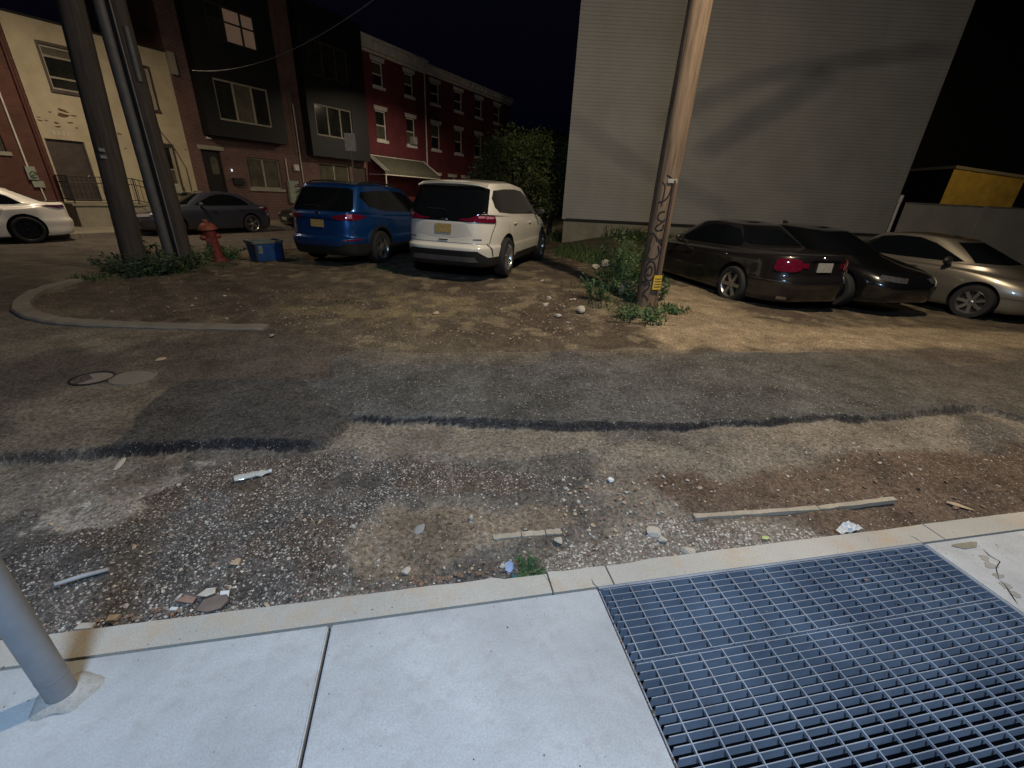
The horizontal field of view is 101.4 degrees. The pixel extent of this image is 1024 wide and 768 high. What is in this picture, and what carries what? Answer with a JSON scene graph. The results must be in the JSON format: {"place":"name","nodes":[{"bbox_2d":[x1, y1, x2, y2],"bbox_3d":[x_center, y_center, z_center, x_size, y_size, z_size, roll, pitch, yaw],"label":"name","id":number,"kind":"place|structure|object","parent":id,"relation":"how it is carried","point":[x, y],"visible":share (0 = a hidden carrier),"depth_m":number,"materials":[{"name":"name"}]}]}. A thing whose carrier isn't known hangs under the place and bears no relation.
{"place":"outdoors","nodes":[
{"label":"outdoors","id":0,"kind":"place"},
{"bbox_2d":[73,214,561,233],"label":"pavement","id":1,"kind":"structure","parent":0,"point":[77,230],"depth_m":14.62,"materials":[{"name":"concrete"}]},
{"bbox_2d":[270,288,636,346],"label":"gravel","id":2,"kind":"structure","parent":0,"point":[438,317],"depth_m":6.23,"materials":[{"name":"gravel"}]},
{"bbox_2d":[0,217,1023,639],"bbox_3d":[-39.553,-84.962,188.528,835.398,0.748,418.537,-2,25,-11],"label":"dirt ground","id":3,"kind":"structure","parent":0,"point":[712,319],"depth_m":3.06,"materials":[{"name":"soil"}]},
{"bbox_2d":[0,26,63,201],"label":"brick house","id":4,"kind":"structure","parent":3,"relation":"on","point":[26,168],"depth_m":13.76,"materials":[{"name":"red brick"}]},
{"bbox_2d":[0,137,12,155],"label":"window","id":5,"kind":"structure","parent":4,"relation":"in","point":[2,149],"depth_m":13.56,"materials":[{"name":"white glass"}]},
{"bbox_2d":[54,567,109,586],"bbox_3d":[-2.019,0.904,1.971,0.190,0.025,0.022,-10,27,-27],"label":"plastic stick","id":6,"kind":"object","parent":3,"relation":"on","point":[80,576],"visible":1,"depth_m":1.96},
{"bbox_2d":[73,622,96,630],"bbox_3d":[-1.796,1.021,1.765,0.065,0.016,0.026,3,35,-13],"label":"stone chip","id":7,"kind":"object","parent":3,"relation":"on","point":[85,626],"visible":0.86,"depth_m":1.76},
{"bbox_2d":[0,8,197,226],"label":"stucco house","id":8,"kind":"structure","parent":3,"relation":"on","point":[37,47],"depth_m":14.81,"materials":[{"name":"paint"}]},
{"bbox_2d":[38,43,78,95],"bbox_3d":[-15.259,-10.610,14.228,0.220,1.349,0.977,16,27,26],"label":"window","id":9,"kind":"structure","parent":8,"relation":"in","point":[57,61],"depth_m":14.21,"materials":[{"name":"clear glass"}]},
{"bbox_2d":[46,140,99,200],"bbox_3d":[-15.735,-7.626,15.067,0.100,1.886,0.919,16,27,26],"label":"door","id":10,"kind":"structure","parent":8,"relation":"in","point":[69,158],"depth_m":15.02,"materials":[{"name":"brown metal"}]},
{"bbox_2d":[144,68,161,112],"bbox_3d":[-14.187,-11.245,15.968,0.220,1.450,1.000,16,27,26],"label":"window","id":11,"kind":"structure","parent":8,"relation":"in","point":[156,111],"depth_m":16.31,"materials":[{"name":"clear glass"}]},
{"bbox_2d":[164,146,184,189],"bbox_3d":[-14.208,-8.882,17.226,0.220,1.630,0.900,16,27,26],"label":"window","id":12,"kind":"structure","parent":8,"relation":"in","point":[168,149],"depth_m":17.43,"materials":[{"name":"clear glass"}]},
{"bbox_2d":[55,0,148,272],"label":"utility pole","id":13,"kind":"object","parent":3,"relation":"on","point":[79,40],"visible":0.84,"depth_m":7.21,"materials":[{"name":"brown wood"}]},
{"bbox_2d":[105,614,121,622],"bbox_3d":[-1.714,1.007,1.804,0.045,0.016,0.026,-2,36,-11],"label":"stone chip","id":14,"kind":"object","parent":3,"relation":"on","point":[113,617],"visible":1,"depth_m":1.80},
{"bbox_2d":[87,252,147,273],"bbox_3d":[-7.579,-2.345,8.125,0.947,0.416,0.823,13,26,22],"label":"weed clump","id":15,"kind":"object","parent":3,"relation":"on","point":[103,266],"visible":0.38,"depth_m":8.00,"materials":[{"name":"green plant"}]},
{"bbox_2d":[113,458,125,469],"bbox_3d":[-2.622,0.535,2.803,0.044,0.016,0.116,-1,36,-10],"label":"stone","id":16,"kind":"object","parent":3,"relation":"on","point":[120,463],"visible":1,"depth_m":2.80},
{"bbox_2d":[92,0,191,267],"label":"utility pole","id":17,"kind":"object","parent":3,"relation":"on","point":[121,47],"visible":0.89,"depth_m":7.89,"materials":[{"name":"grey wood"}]},
{"bbox_2d":[192,0,373,70],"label":"utility wire","id":18,"kind":"object","parent":17,"relation":"attached to","point":[300,45],"visible":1,"depth_m":8.63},
{"bbox_2d":[109,253,177,278],"bbox_3d":[-6.911,-2.217,7.870,1.044,0.427,1.077,22,31,37],"label":"weed clump","id":19,"kind":"object","parent":3,"relation":"on","point":[132,270],"visible":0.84,"depth_m":7.80,"materials":[{"name":"green plant"}]},
{"bbox_2d":[143,240,161,257],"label":"weed clump","id":20,"kind":"object","parent":3,"relation":"on","point":[156,247],"visible":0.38,"depth_m":9.52,"materials":[{"name":"green plant"}]},
{"bbox_2d":[38,270,268,319],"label":"gravel","id":21,"kind":"structure","parent":3,"relation":"on","point":[168,297],"depth_m":6.43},
{"bbox_2d":[131,247,196,275],"bbox_3d":[-6.717,-2.353,8.119,1.061,0.470,0.983,-2,25,-11],"label":"weed clump","id":22,"kind":"object","parent":3,"relation":"on","point":[176,263],"visible":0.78,"depth_m":8.04,"materials":[{"name":"green plant"}]},
{"bbox_2d":[160,250,203,270],"bbox_3d":[-6.773,-2.547,8.671,0.702,0.415,0.685,20,29,33],"label":"weed clump","id":23,"kind":"object","parent":3,"relation":"on","point":[195,264],"visible":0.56,"depth_m":8.76,"materials":[{"name":"green plant"}]},
{"bbox_2d":[175,595,196,603],"bbox_3d":[-1.471,0.972,1.891,0.075,0.012,0.033,14,32,-18],"label":"brick shard","id":24,"kind":"object","parent":3,"relation":"on","point":[186,599],"visible":1,"depth_m":1.89,"materials":[{"name":"brick"}]},
{"bbox_2d":[84,0,303,219],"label":"brick house","id":25,"kind":"structure","parent":3,"relation":"on","point":[236,125],"depth_m":18.19,"materials":[{"name":"brown brick"}]},
{"bbox_2d":[201,150,226,191],"bbox_3d":[-13.343,-9.223,18.862,0.056,2.237,0.759,16,27,26],"label":"door","id":26,"kind":"structure","parent":25,"relation":"in","point":[211,159],"depth_m":18.72,"materials":[{"name":"black wood"}]},
{"bbox_2d":[203,0,257,51],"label":"window","id":27,"kind":"structure","parent":25,"relation":"in","point":[225,24],"depth_m":17.51,"materials":[{"name":"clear glass"}]},
{"bbox_2d":[212,77,272,127],"bbox_3d":[-11.915,-12.418,18.606,0.060,1.510,2.358,16,27,26],"label":"window","id":28,"kind":"structure","parent":25,"relation":"in","point":[241,103],"depth_m":18.55,"materials":[{"name":"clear glass"}]},
{"bbox_2d":[245,157,285,191],"bbox_3d":[-12.117,-10.241,20.563,0.220,1.449,1.822,16,27,26],"label":"window","id":29,"kind":"structure","parent":25,"relation":"in","point":[264,174],"depth_m":20.58,"materials":[{"name":"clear glass"}]},
{"bbox_2d":[190,244,214,263],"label":"weed clump","id":30,"kind":"object","parent":3,"relation":"on","point":[208,255],"visible":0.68,"depth_m":9.33,"materials":[{"name":"green plant"}]},
{"bbox_2d":[197,587,215,596],"bbox_3d":[-1.390,0.950,1.910,0.070,0.012,0.038,3,41,-13],"label":"pale shard","id":31,"kind":"object","parent":3,"relation":"on","point":[207,592],"visible":1,"depth_m":1.91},
{"bbox_2d":[198,219,226,261],"bbox_3d":[-6.853,-3.237,9.589,0.410,0.979,0.414,-16,31,-24],"label":"fire hydrant","id":32,"kind":"object","parent":3,"relation":"on","point":[210,235],"visible":0.93,"depth_m":9.47,"materials":[{"name":"metal"}]},
{"bbox_2d":[196,594,228,612],"bbox_3d":[-1.334,0.982,1.874,0.125,0.012,0.070,-7,40,-8],"label":"slate shard","id":33,"kind":"object","parent":3,"relation":"on","point":[213,603],"visible":1,"depth_m":1.87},
{"bbox_2d":[221,245,246,259],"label":"weed clump","id":34,"kind":"object","parent":3,"relation":"on","point":[233,255],"visible":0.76,"depth_m":9.96,"materials":[{"name":"green plant"}]},
{"bbox_2d":[234,469,271,480],"bbox_3d":[-1.692,0.593,2.741,0.216,0.032,0.070,-9,27,-25],"label":"crushed bottle","id":35,"kind":"object","parent":3,"relation":"on","point":[251,474],"visible":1,"depth_m":2.73,"materials":[{"name":"clear plastic"}]},
{"bbox_2d":[243,238,284,261],"bbox_3d":[-5.921,-3.219,10.053,0.508,0.460,0.735,20,29,33],"label":"recycling bin","id":36,"kind":"object","parent":3,"relation":"on","point":[267,249],"visible":1,"depth_m":9.91,"materials":[{"name":"blue plastic"}]},
{"bbox_2d":[0,216,561,240],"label":"kerb","id":37,"kind":"structure","parent":3,"relation":"on","point":[88,235],"depth_m":13.71,"materials":[{"name":"concrete"}]},
{"bbox_2d":[0,450,605,639],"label":"gravel","id":38,"kind":"structure","parent":3,"relation":"on","point":[201,568],"depth_m":2.28,"materials":[{"name":"gravel"}]},
{"bbox_2d":[273,0,370,188],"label":"brick house","id":39,"kind":"structure","parent":3,"relation":"on","point":[324,82],"depth_m":21.67,"materials":[{"name":"black brick"}]},
{"bbox_2d":[306,37,348,84],"bbox_3d":[-9.385,-16.395,21.369,0.060,1.475,2.364,16,27,26],"label":"window","id":40,"kind":"structure","parent":39,"relation":"in","point":[325,61],"depth_m":21.33,"materials":[{"name":"black glass"}]},
{"bbox_2d":[314,103,352,138],"bbox_3d":[-9.526,-13.972,22.415,0.060,1.423,2.341,16,27,26],"label":"window","id":41,"kind":"structure","parent":39,"relation":"in","point":[333,122],"depth_m":22.33,"materials":[{"name":"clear glass"}]},
{"bbox_2d":[318,162,349,181],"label":"window","id":42,"kind":"structure","parent":39,"relation":"in","point":[338,172],"depth_m":23.73,"materials":[{"name":"grey glass"}]},
{"bbox_2d":[354,168,365,181],"bbox_3d":[-9.201,-11.885,25.497,0.050,2.190,0.800,16,27,26],"label":"door","id":43,"kind":"structure","parent":39,"relation":"in","point":[359,173],"depth_m":25.18,"materials":[{"name":"wood"}]},
{"bbox_2d":[344,133,355,181],"bbox_3d":[-5.313,-6.505,14.222,0.360,3.466,0.062,3,24,0],"label":"street sign","id":44,"kind":"object","parent":3,"relation":"on","point":[350,141],"visible":0.81,"depth_m":13.62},
{"bbox_2d":[292,179,412,262],"bbox_3d":[-3.576,-4.333,11.041,2.304,1.780,4.757,9,25,13],"label":"parked suv","id":45,"kind":"object","parent":3,"relation":"on","point":[371,220],"visible":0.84,"depth_m":9.18,"materials":[{"name":"blue paint"}]},
{"bbox_2d":[63,225,691,325],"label":"rough grass","id":46,"kind":"structure","parent":3,"relation":"on","point":[574,251],"depth_m":11.70,"materials":[{"name":"plant"}]},
{"bbox_2d":[360,31,439,201],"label":"red row house","id":47,"kind":"structure","parent":3,"relation":"on","point":[394,88],"depth_m":26.15,"materials":[{"name":"brick"}]},
{"bbox_2d":[369,54,385,91],"bbox_3d":[-7.874,-18.145,24.508,0.230,1.574,1.096,16,27,26],"label":"window","id":48,"kind":"structure","parent":47,"relation":"in","point":[376,67],"depth_m":24.54,"materials":[{"name":"white paint"}]},
{"bbox_2d":[373,104,388,143],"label":"window","id":49,"kind":"structure","parent":47,"relation":"in","point":[380,115],"depth_m":25.60,"materials":[{"name":"white paint"}]},
{"bbox_2d":[402,67,415,99],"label":"window","id":50,"kind":"structure","parent":47,"relation":"in","point":[408,94],"depth_m":26.61,"materials":[{"name":"white paint"}]},
{"bbox_2d":[405,113,417,148],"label":"window","id":51,"kind":"structure","parent":47,"relation":"in","point":[409,122],"depth_m":27.63,"materials":[{"name":"white paint"}]},
{"bbox_2d":[0,531,808,638],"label":"gravel","id":52,"kind":"structure","parent":3,"relation":"on","point":[297,596],"depth_m":1.97,"materials":[{"name":"gravel"}]},
{"bbox_2d":[414,523,424,533],"bbox_3d":[-0.526,0.822,2.378,0.068,0.017,0.081,-5,31,17],"label":"stone","id":53,"kind":"object","parent":3,"relation":"on","point":[419,529],"visible":1,"depth_m":2.37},
{"bbox_2d":[424,64,513,182],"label":"red row house","id":54,"kind":"structure","parent":3,"relation":"on","point":[461,113],"depth_m":31.33,"materials":[{"name":"brick"}]},
{"bbox_2d":[429,77,440,107],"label":"window","id":55,"kind":"structure","parent":54,"relation":"in","point":[433,87],"depth_m":28.64,"materials":[{"name":"glass"}]},
{"bbox_2d":[430,119,441,152],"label":"window","id":56,"kind":"structure","parent":54,"relation":"in","point":[435,128],"depth_m":29.72,"materials":[{"name":"glass"}]},
{"bbox_2d":[453,86,463,114],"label":"window","id":57,"kind":"structure","parent":54,"relation":"in","point":[457,96],"depth_m":30.77,"materials":[{"name":"white paint"}]},
{"bbox_2d":[454,125,463,156],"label":"window","id":58,"kind":"structure","parent":54,"relation":"in","point":[457,132],"depth_m":31.84,"materials":[{"name":"white paint"}]},
{"bbox_2d":[474,131,483,159],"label":"window","id":59,"kind":"structure","parent":54,"relation":"in","point":[477,150],"depth_m":33.93,"materials":[{"name":"glass"}]},
{"bbox_2d":[475,94,483,120],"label":"window","id":60,"kind":"structure","parent":54,"relation":"in","point":[478,102],"depth_m":32.88,"materials":[{"name":"white paint"}]},
{"bbox_2d":[493,101,501,125],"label":"window","id":61,"kind":"structure","parent":54,"relation":"in","point":[496,109],"depth_m":35.03,"materials":[{"name":"glass"}]},
{"bbox_2d":[409,179,545,274],"bbox_3d":[-0.577,-3.824,9.995,2.395,1.817,4.994,10,25,15],"label":"parked suv","id":62,"kind":"object","parent":3,"relation":"on","point":[498,226],"visible":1,"depth_m":8.01,"materials":[{"name":"white paint"}]},
{"bbox_2d":[493,532,520,540],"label":"stone slab","id":63,"kind":"structure","parent":3,"relation":"on","point":[505,536],"depth_m":2.36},
{"bbox_2d":[505,561,513,572],"bbox_3d":[-0.015,0.929,2.129,0.046,0.056,0.003,3,-15,-13],"label":"paper scrap","id":64,"kind":"object","parent":3,"relation":"on","point":[508,566],"visible":1,"depth_m":2.13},
{"bbox_2d":[0,512,1023,670],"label":"kerb","id":65,"kind":"structure","parent":3,"relation":"on","point":[124,639],"depth_m":1.83,"materials":[{"name":"concrete"}]},
{"bbox_2d":[465,120,568,222],"bbox_3d":[0.573,-8.501,17.625,5.002,4.714,4.138,6,24,7],"label":"leafy tree","id":66,"kind":"object","parent":3,"relation":"on","point":[540,149],"visible":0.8,"depth_m":16.98,"materials":[{"name":"green plant"}]},
{"bbox_2d":[514,550,546,576],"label":"weed clump","id":67,"kind":"object","parent":3,"relation":"on","point":[523,568],"visible":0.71,"depth_m":2.08,"materials":[{"name":"green plant"}]},
{"bbox_2d":[507,126,554,213],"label":"row house","id":68,"kind":"structure","parent":3,"relation":"on","point":[525,131],"depth_m":39.44,"materials":[{"name":"red brick"}]},
{"bbox_2d":[521,530,545,537],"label":"stone slab","id":69,"kind":"structure","parent":3,"relation":"on","point":[529,533],"depth_m":2.38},
{"bbox_2d":[516,125,568,234],"bbox_3d":[1.685,-9.276,19.381,3.535,4.790,3.047,15,27,24],"label":"leafy tree","id":70,"kind":"object","parent":3,"relation":"on","point":[549,224],"visible":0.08,"depth_m":19.09,"materials":[{"name":"green plant"}]},
{"bbox_2d":[530,129,568,213],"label":"row house","id":71,"kind":"structure","parent":3,"relation":"on","point":[555,137],"depth_m":45.44,"materials":[{"name":"red brick"}]},
{"bbox_2d":[545,528,561,535],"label":"stone slab","id":72,"kind":"structure","parent":3,"relation":"on","point":[549,532],"depth_m":2.40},
{"bbox_2d":[579,272,618,300],"bbox_3d":[1.568,-1.760,7.642,0.743,0.488,0.798,-2,25,-11],"label":"weed clump","id":73,"kind":"object","parent":3,"relation":"on","point":[598,293],"visible":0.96,"depth_m":7.59,"materials":[{"name":"green plant"}]},
{"bbox_2d":[591,238,643,287],"bbox_3d":[2.208,-2.476,8.655,1.051,0.997,0.997,17,28,28],"label":"weed clump","id":74,"kind":"object","parent":3,"relation":"on","point":[616,267],"visible":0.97,"depth_m":8.64,"materials":[{"name":"green plant"}]},
{"bbox_2d":[613,274,639,301],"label":"weed clump","id":75,"kind":"object","parent":3,"relation":"on","point":[628,293],"visible":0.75,"depth_m":7.77,"materials":[{"name":"green plant"}]},
{"bbox_2d":[610,225,646,280],"bbox_3d":[2.837,-2.965,9.521,1.052,1.242,0.988,20,29,34],"label":"weed clump","id":76,"kind":"object","parent":3,"relation":"on","point":[632,254],"visible":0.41,"depth_m":9.54,"materials":[{"name":"green plant"}]},
{"bbox_2d":[614,302,669,322],"bbox_3d":[2.049,-1.107,6.668,0.814,0.254,1.050,13,26,22],"label":"weed clump","id":77,"kind":"object","parent":3,"relation":"on","point":[632,313],"visible":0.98,"depth_m":6.63,"materials":[{"name":"green plant"}]},
{"bbox_2d":[657,278,670,301],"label":"weed clump","id":78,"kind":"object","parent":3,"relation":"on","point":[663,293],"visible":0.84,"depth_m":7.89,"materials":[{"name":"green plant"}]},
{"bbox_2d":[659,302,680,314],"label":"weed clump","id":79,"kind":"object","parent":3,"relation":"on","point":[675,310],"visible":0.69,"depth_m":7.08,"materials":[{"name":"green plant"}]},
{"bbox_2d":[635,0,712,307],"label":"utility pole","id":80,"kind":"object","parent":3,"relation":"on","point":[691,49],"visible":0.97,"depth_m":6.42,"materials":[{"name":"brown wood"}]},
{"bbox_2d":[542,516,823,571],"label":"gravel","id":81,"kind":"structure","parent":3,"relation":"on","point":[697,539],"depth_m":2.40,"materials":[{"name":"gravel"}]},
{"bbox_2d":[646,526,660,536],"bbox_3d":[0.820,0.854,2.426,0.081,0.031,0.076,0,36,6],"label":"stone","id":82,"kind":"object","parent":81,"relation":"on","point":[653,531],"visible":0.99,"depth_m":2.41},
{"bbox_2d":[679,547,695,553],"bbox_3d":[0.966,0.920,2.305,0.083,0.032,0.065,1,10,14],"label":"stone","id":83,"kind":"object","parent":81,"relation":"on","point":[685,550],"visible":0.87,"depth_m":2.30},
{"bbox_2d":[662,219,848,301],"bbox_3d":[4.997,-3.017,9.729,2.190,1.542,5.096,-3,25,-14],"label":"parked sedan","id":84,"kind":"object","parent":3,"relation":"on","point":[737,259],"visible":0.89,"depth_m":8.27,"materials":[{"name":"grey paint"}]},
{"bbox_2d":[692,505,819,520],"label":"wooden plank","id":85,"kind":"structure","parent":3,"relation":"on","point":[762,512],"depth_m":2.62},
{"bbox_2d":[562,0,974,242],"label":"apartment building","id":86,"kind":"structure","parent":3,"relation":"on","point":[817,112],"depth_m":14.25,"materials":[{"name":"beige plastic"}]},
{"bbox_2d":[836,521,862,533],"bbox_3d":[2.006,0.847,2.483,0.180,0.034,0.074,-5,25,-16],"label":"plastic bag","id":87,"kind":"object","parent":3,"relation":"on","point":[845,527],"visible":1,"depth_m":2.48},
{"bbox_2d":[775,220,936,305],"bbox_3d":[7.042,-2.982,9.872,2.080,1.523,4.798,-4,25,-15],"label":"parked sedan","id":88,"kind":"object","parent":3,"relation":"on","point":[872,275],"visible":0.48,"depth_m":8.21,"materials":[{"name":"black paint"}]},
{"bbox_2d":[817,497,896,509],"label":"wooden plank","id":89,"kind":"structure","parent":3,"relation":"on","point":[869,502],"depth_m":2.75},
{"bbox_2d":[863,231,1023,317],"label":"parked sedan","id":90,"kind":"object","parent":3,"relation":"on","point":[975,278],"visible":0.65,"depth_m":8.56,"materials":[{"name":"beige paint"}]},
{"bbox_2d":[886,165,1023,231],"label":"yard house","id":91,"kind":"structure","parent":3,"relation":"on","point":[958,185],"depth_m":23.27,"materials":[{"name":"yellow painted siding"},{"name":"grey concrete"},{"name":"white trim"}]},
{"bbox_2d":[894,202,1023,264],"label":"boundary wall","id":92,"kind":"structure","parent":3,"relation":"on","point":[1000,229],"depth_m":15.26,"materials":[{"name":"concrete"}]},
{"bbox_2d":[946,501,975,510],"bbox_3d":[2.989,0.811,2.792,0.148,0.021,0.049,16,17,25],"label":"broken wood piece","id":93,"kind":"object","parent":3,"relation":"on","point":[955,504],"visible":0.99,"depth_m":2.79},
{"bbox_2d":[910,0,1023,207],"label":"dark building","id":94,"kind":"structure","parent":3,"relation":"on","point":[976,119],"depth_m":28.09,"materials":[{"name":"black plastic"}]},
{"bbox_2d":[0,229,1023,463],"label":"road","id":95,"kind":"structure","parent":0,"point":[256,388],"depth_m":4.17,"materials":[{"name":"asphalt"}]},
{"bbox_2d":[0,187,74,242],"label":"parked sedan","id":96,"kind":"object","parent":95,"relation":"on","point":[26,218],"visible":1,"depth_m":11.55,"materials":[{"name":"white paint"}]},
{"bbox_2d":[67,371,116,385],"bbox_3d":[-3.828,-0.044,3.829,0.328,0.034,0.328,-2,25,-11],"label":"utility cover","id":97,"kind":"object","parent":95,"relation":"on","point":[98,377],"visible":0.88,"depth_m":3.84,"materials":[{"name":"black metal"}]},
{"bbox_2d":[108,370,157,384],"bbox_3d":[-3.511,-0.055,3.893,0.348,0.030,0.348,-2,25,-11],"label":"utility cover","id":98,"kind":"object","parent":95,"relation":"on","point":[133,377],"visible":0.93,"depth_m":3.89,"materials":[{"name":"metal"}]},
{"bbox_2d":[10,279,268,330],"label":"corner kerb","id":99,"kind":"structure","parent":95,"relation":"on","point":[22,307],"depth_m":5.25,"materials":[{"name":"concrete"}]},
{"bbox_2d":[135,190,269,232],"bbox_3d":[-11.662,-6.500,15.802,1.992,1.475,4.648,16,27,26],"label":"parked sedan","id":100,"kind":"object","parent":95,"relation":"on","point":[222,210],"visible":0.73,"depth_m":15.53,"materials":[{"name":"black paint"}]},
{"bbox_2d":[278,207,293,224],"bbox_3d":[-8.874,-8.342,20.234,1.992,1.455,4.648,16,27,26],"label":"car","id":101,"kind":"object","parent":95,"relation":"on","point":[285,216],"visible":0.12,"depth_m":18.54,"materials":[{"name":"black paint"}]},
{"bbox_2d":[0,531,1023,767],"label":"pavement","id":102,"kind":"structure","parent":0,"point":[552,688],"depth_m":1.44,"materials":[{"name":"concrete"}]},
{"bbox_2d":[0,556,104,720],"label":"sign post","id":103,"kind":"object","parent":102,"relation":"on","point":[60,687],"visible":1,"depth_m":1.31,"materials":[{"name":"metal"}]},
{"bbox_2d":[300,630,330,767],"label":"joint","id":104,"kind":"object","parent":102,"relation":"attached to","point":[315,701],"depth_m":1.45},
{"bbox_2d":[1,524,1010,707],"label":"gravel","id":105,"kind":"structure","parent":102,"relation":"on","point":[494,606],"depth_m":1.78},
{"bbox_2d":[599,593,678,767],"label":"metal frame","id":106,"kind":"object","parent":102,"relation":"on","point":[672,758],"depth_m":1.55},
{"bbox_2d":[612,618,1023,767],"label":"vent pit","id":107,"kind":"object","parent":102,"relation":"in","point":[1018,764],"visible":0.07,"depth_m":2.44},
{"bbox_2d":[598,543,1023,767],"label":"vent grate","id":108,"kind":"object","parent":107,"relation":"on","point":[851,605],"visible":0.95,"depth_m":1.69,"materials":[{"name":"metal"}]},
{"bbox_2d":[951,542,976,548],"bbox_3d":[2.436,0.864,2.245,0.177,0.001,0.038,-2,25,-11],"label":"pavement pothole","id":109,"kind":"object","parent":102,"relation":"on","point":[965,545],"visible":1,"depth_m":2.25,"materials":[{"name":"concrete"}]},
{"bbox_2d":[978,555,1020,597],"bbox_3d":[2.404,0.943,2.073,0.067,0.001,0.282,13,26,22],"label":"pavement patch","id":110,"kind":"object","parent":102,"relation":"on","point":[991,565],"visible":1,"depth_m":2.07,"materials":[{"name":"concrete"}]},
{"bbox_2d":[0,417,1023,633],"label":"gravel","id":111,"kind":"structure","parent":0,"point":[33,582],"depth_m":2.61,"materials":[{"name":"gravel"}]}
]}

